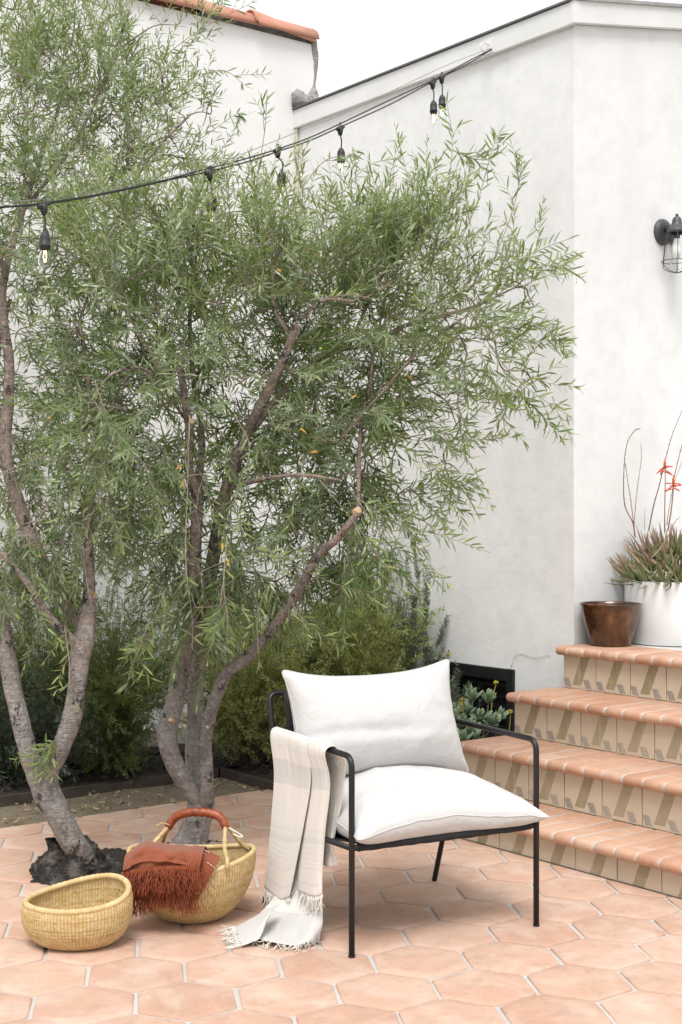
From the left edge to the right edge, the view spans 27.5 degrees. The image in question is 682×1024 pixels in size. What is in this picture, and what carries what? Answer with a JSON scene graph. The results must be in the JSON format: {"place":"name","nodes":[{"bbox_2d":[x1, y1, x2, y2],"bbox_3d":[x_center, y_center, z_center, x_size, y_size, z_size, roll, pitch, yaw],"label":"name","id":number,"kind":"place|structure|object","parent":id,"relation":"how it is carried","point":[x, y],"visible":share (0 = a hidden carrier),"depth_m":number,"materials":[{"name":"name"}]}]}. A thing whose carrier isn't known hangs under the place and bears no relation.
{"place":"outdoors","nodes":[
{"label":"outdoors","id":0,"kind":"place"},
{"bbox_2d":[218,763,268,776],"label":"ground","id":1,"kind":"structure","parent":0,"point":[236,767],"depth_m":7.75,"materials":[{"name":"brown soil"}]},
{"bbox_2d":[0,767,217,806],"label":"garden edging","id":2,"kind":"object","parent":1,"relation":"on","point":[68,793],"visible":0.41,"depth_m":6.79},
{"bbox_2d":[0,777,262,827],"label":"dirt strip","id":3,"kind":"object","parent":1,"relation":"on","point":[7,812],"visible":0.71,"depth_m":6.61,"materials":[{"name":"brown soil"}]},
{"bbox_2d":[0,774,258,826],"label":"leaf litter","id":4,"kind":"object","parent":3,"relation":"on","point":[159,795],"visible":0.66,"depth_m":6.54,"materials":[{"name":"plant"}]},
{"bbox_2d":[0,739,272,795],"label":"planting bed","id":5,"kind":"object","parent":1,"relation":"on","point":[84,780],"visible":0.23,"depth_m":7.12,"materials":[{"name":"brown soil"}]},
{"bbox_2d":[0,637,113,787],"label":"rosemary bush","id":6,"kind":"object","parent":5,"relation":"on","point":[39,720],"visible":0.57,"depth_m":6.80,"materials":[{"name":"green plant"}]},
{"bbox_2d":[0,543,135,752],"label":"feathery shrub","id":7,"kind":"object","parent":5,"relation":"on","point":[48,636],"visible":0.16,"depth_m":7.07,"materials":[{"name":"green plant"}]},
{"bbox_2d":[1,577,225,783],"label":"feathery shrub","id":8,"kind":"object","parent":5,"relation":"on","point":[119,735],"visible":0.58,"depth_m":7.01,"materials":[{"name":"green plant"}]},
{"bbox_2d":[160,619,341,765],"bbox_3d":[-0.449,0.957,7.267,1.015,0.858,1.034,0,0,0],"label":"feathery shrub","id":9,"kind":"object","parent":5,"relation":"on","point":[242,720],"visible":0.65,"depth_m":7.18,"materials":[{"name":"green plant"}]},
{"bbox_2d":[208,563,379,725],"bbox_3d":[-0.281,0.860,7.765,1.111,1.144,1.153,0,0,0],"label":"feathery shrub","id":10,"kind":"object","parent":5,"relation":"on","point":[321,647],"visible":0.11,"depth_m":7.52,"materials":[{"name":"green plant"}]},
{"bbox_2d":[299,510,407,650],"bbox_3d":[0.186,0.626,7.957,0.694,1.469,0.702,0,0,38],"label":"rosemary bush","id":11,"kind":"object","parent":5,"relation":"on","point":[387,551],"visible":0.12,"depth_m":7.79,"materials":[{"name":"green plant"}]},
{"bbox_2d":[0,0,319,757],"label":"neighbour building","id":12,"kind":"structure","parent":1,"relation":"on","point":[285,53],"depth_m":8.19,"materials":[{"name":"white paint"}]},
{"bbox_2d":[220,768,273,789],"bbox_3d":[-0.213,1.366,6.675,0.031,0.095,1.348,0,0,-37],"label":"garden edging","id":13,"kind":"object","parent":1,"relation":"on","point":[247,779],"visible":0.23,"depth_m":7.00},
{"bbox_2d":[231,758,273,780],"bbox_3d":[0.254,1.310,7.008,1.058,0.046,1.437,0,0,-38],"label":"bark mulch","id":14,"kind":"object","parent":1,"relation":"on","point":[261,766],"visible":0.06,"depth_m":7.21,"materials":[{"name":"brown wood"}]},
{"bbox_2d":[263,573,444,675],"bbox_3d":[0.085,0.831,7.571,1.010,1.060,0.996,0,0,30],"label":"feathery shrub","id":15,"kind":"object","parent":14,"relation":"on","point":[380,657],"visible":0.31,"depth_m":7.38,"materials":[{"name":"green plant"}]},
{"bbox_2d":[386,536,449,670],"bbox_3d":[0.422,0.743,7.467,0.351,1.236,0.454,0,0,-13],"label":"rosemary bush","id":16,"kind":"object","parent":14,"relation":"on","point":[411,654],"visible":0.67,"depth_m":7.44,"materials":[{"name":"green plant"}]},
{"bbox_2d":[445,652,480,739],"bbox_3d":[0.577,0.999,6.943,0.136,0.569,0.376,0,0,-23],"label":"succulent plant","id":17,"kind":"object","parent":14,"relation":"on","point":[456,713],"visible":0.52,"depth_m":6.86,"materials":[{"name":"green plant"}]},
{"bbox_2d":[450,660,488,729],"bbox_3d":[0.639,1.067,7.253,0.430,0.588,0.408,0,0,0],"label":"succulent plant","id":18,"kind":"object","parent":14,"relation":"on","point":[456,689],"visible":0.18,"depth_m":7.28,"materials":[{"name":"green plant"}]},
{"bbox_2d":[456,726,482,740],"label":"succulent plant","id":19,"kind":"object","parent":14,"relation":"on","point":[463,734],"visible":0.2,"depth_m":6.77,"materials":[{"name":"green plant"}]},
{"bbox_2d":[460,680,512,737],"bbox_3d":[0.721,1.062,6.948,0.270,0.444,0.183,0,0,0],"label":"succulent plant","id":20,"kind":"object","parent":14,"relation":"on","point":[496,717],"visible":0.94,"depth_m":6.95,"materials":[{"name":"green plant"}]},
{"bbox_2d":[292,0,681,739],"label":"house","id":21,"kind":"structure","parent":1,"relation":"on","point":[582,98],"depth_m":7.10,"materials":[{"name":"white paint"}]},
{"bbox_2d":[480,38,493,55],"bbox_3d":[0.737,-2.405,7.198,0.066,0.070,0.075,0,0,-37],"label":"anchor bracket","id":22,"kind":"object","parent":21,"relation":"attached to","point":[487,44],"visible":0.98,"depth_m":7.20,"materials":[{"name":"metal"}]},
{"bbox_2d":[1,48,490,201],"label":"support wire","id":23,"kind":"object","parent":22,"relation":"attached to","point":[237,155],"visible":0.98,"depth_m":5.45,"materials":[{"name":"black metal"}]},
{"bbox_2d":[0,50,490,268],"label":"string light","id":24,"kind":"object","parent":23,"relation":"hanging from","point":[44,260],"visible":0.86,"depth_m":5.34,"materials":[{"name":"black plastic"}]},
{"bbox_2d":[0,49,491,207],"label":"string light","id":25,"kind":"object","parent":23,"relation":"hanging from","point":[442,100],"visible":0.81,"depth_m":5.70,"materials":[{"name":"black plastic"}]},
{"bbox_2d":[654,214,681,272],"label":"wall lamp","id":26,"kind":"object","parent":21,"relation":"attached to","point":[666,232],"visible":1,"depth_m":7.09,"materials":[{"name":"black metal"}]},
{"bbox_2d":[460,643,681,898],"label":"staircase","id":27,"kind":"structure","parent":1,"relation":"on","point":[603,726],"depth_m":5.83,"materials":[{"name":"tile"}]},
{"bbox_2d":[579,601,641,646],"bbox_3d":[1.296,0.539,6.705,0.297,0.204,0.297,0,0,0],"label":"plant pot","id":28,"kind":"object","parent":27,"relation":"on","point":[610,623],"visible":1,"depth_m":6.61,"materials":[{"name":"brown metal"}]},
{"bbox_2d":[624,579,681,646],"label":"white planter","id":29,"kind":"object","parent":27,"relation":"on","point":[659,623],"visible":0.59,"depth_m":6.67,"materials":[{"name":"white ceramic"}]},
{"bbox_2d":[604,411,681,590],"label":"aloe plant","id":30,"kind":"object","parent":29,"relation":"in","point":[666,554],"visible":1,"depth_m":6.76,"materials":[{"name":"green plant"}]},
{"bbox_2d":[0,789,681,1023],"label":"patio","id":31,"kind":"structure","parent":0,"point":[462,939],"depth_m":4.30,"materials":[{"name":"orange tile"}]},
{"bbox_2d":[21,873,132,950],"bbox_3d":[-0.830,1.260,4.392,0.353,0.195,0.281,0,0,0],"label":"straw basket","id":32,"kind":"object","parent":31,"relation":"on","point":[89,912],"visible":1,"depth_m":4.31,"materials":[{"name":"beige wicker"}]},
{"bbox_2d":[102,847,126,862],"bbox_3d":[-0.897,1.345,5.436,0.240,0.066,0.260,0,0,0],"label":"soil heap","id":33,"kind":"object","parent":31,"relation":"on","point":[119,854],"visible":0.25,"depth_m":5.41,"materials":[{"name":"black soil"}]},
{"bbox_2d":[0,0,271,885],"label":"olive tree","id":34,"kind":"object","parent":31,"relation":"on","point":[72,852],"visible":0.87,"depth_m":5.62,"materials":[{"name":"green plant"}]},
{"bbox_2d":[127,807,256,923],"bbox_3d":[-0.501,1.175,4.684,0.435,0.367,0.387,0,0,0],"label":"straw basket","id":35,"kind":"object","parent":31,"relation":"on","point":[231,876],"visible":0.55,"depth_m":4.59,"materials":[{"name":"beige wicker"}]},
{"bbox_2d":[115,841,219,919],"bbox_3d":[-0.564,1.197,4.572,0.340,0.229,0.374,0,0,0],"label":"rust throw","id":36,"kind":"object","parent":35,"relation":"on","point":[159,874],"visible":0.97,"depth_m":4.47,"materials":[{"name":"orange fabric"}]},
{"bbox_2d":[0,88,588,844],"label":"olive tree","id":37,"kind":"object","parent":31,"relation":"on","point":[198,596],"visible":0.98,"depth_m":5.28,"materials":[{"name":"green plant"}]},
{"bbox_2d":[262,659,548,957],"bbox_3d":[0.201,0.944,4.680,0.715,0.834,0.708,0,0,-28],"label":"armchair","id":38,"kind":"object","parent":31,"relation":"on","point":[394,738],"visible":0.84,"depth_m":4.61,"materials":[{"name":"white fabric"}]},
{"bbox_2d":[217,727,345,952],"bbox_3d":[-0.245,1.039,4.482,0.358,0.638,0.481,0,0,-28],"label":"throw blanket","id":39,"kind":"object","parent":38,"relation":"on","point":[309,780],"visible":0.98,"depth_m":4.49,"materials":[{"name":"white fabric"}]},
{"bbox_2d":[204,0,681,172],"label":"sky","id":40,"kind":"structure","parent":0,"point":[359,40],"materials":[{"name":"white"}]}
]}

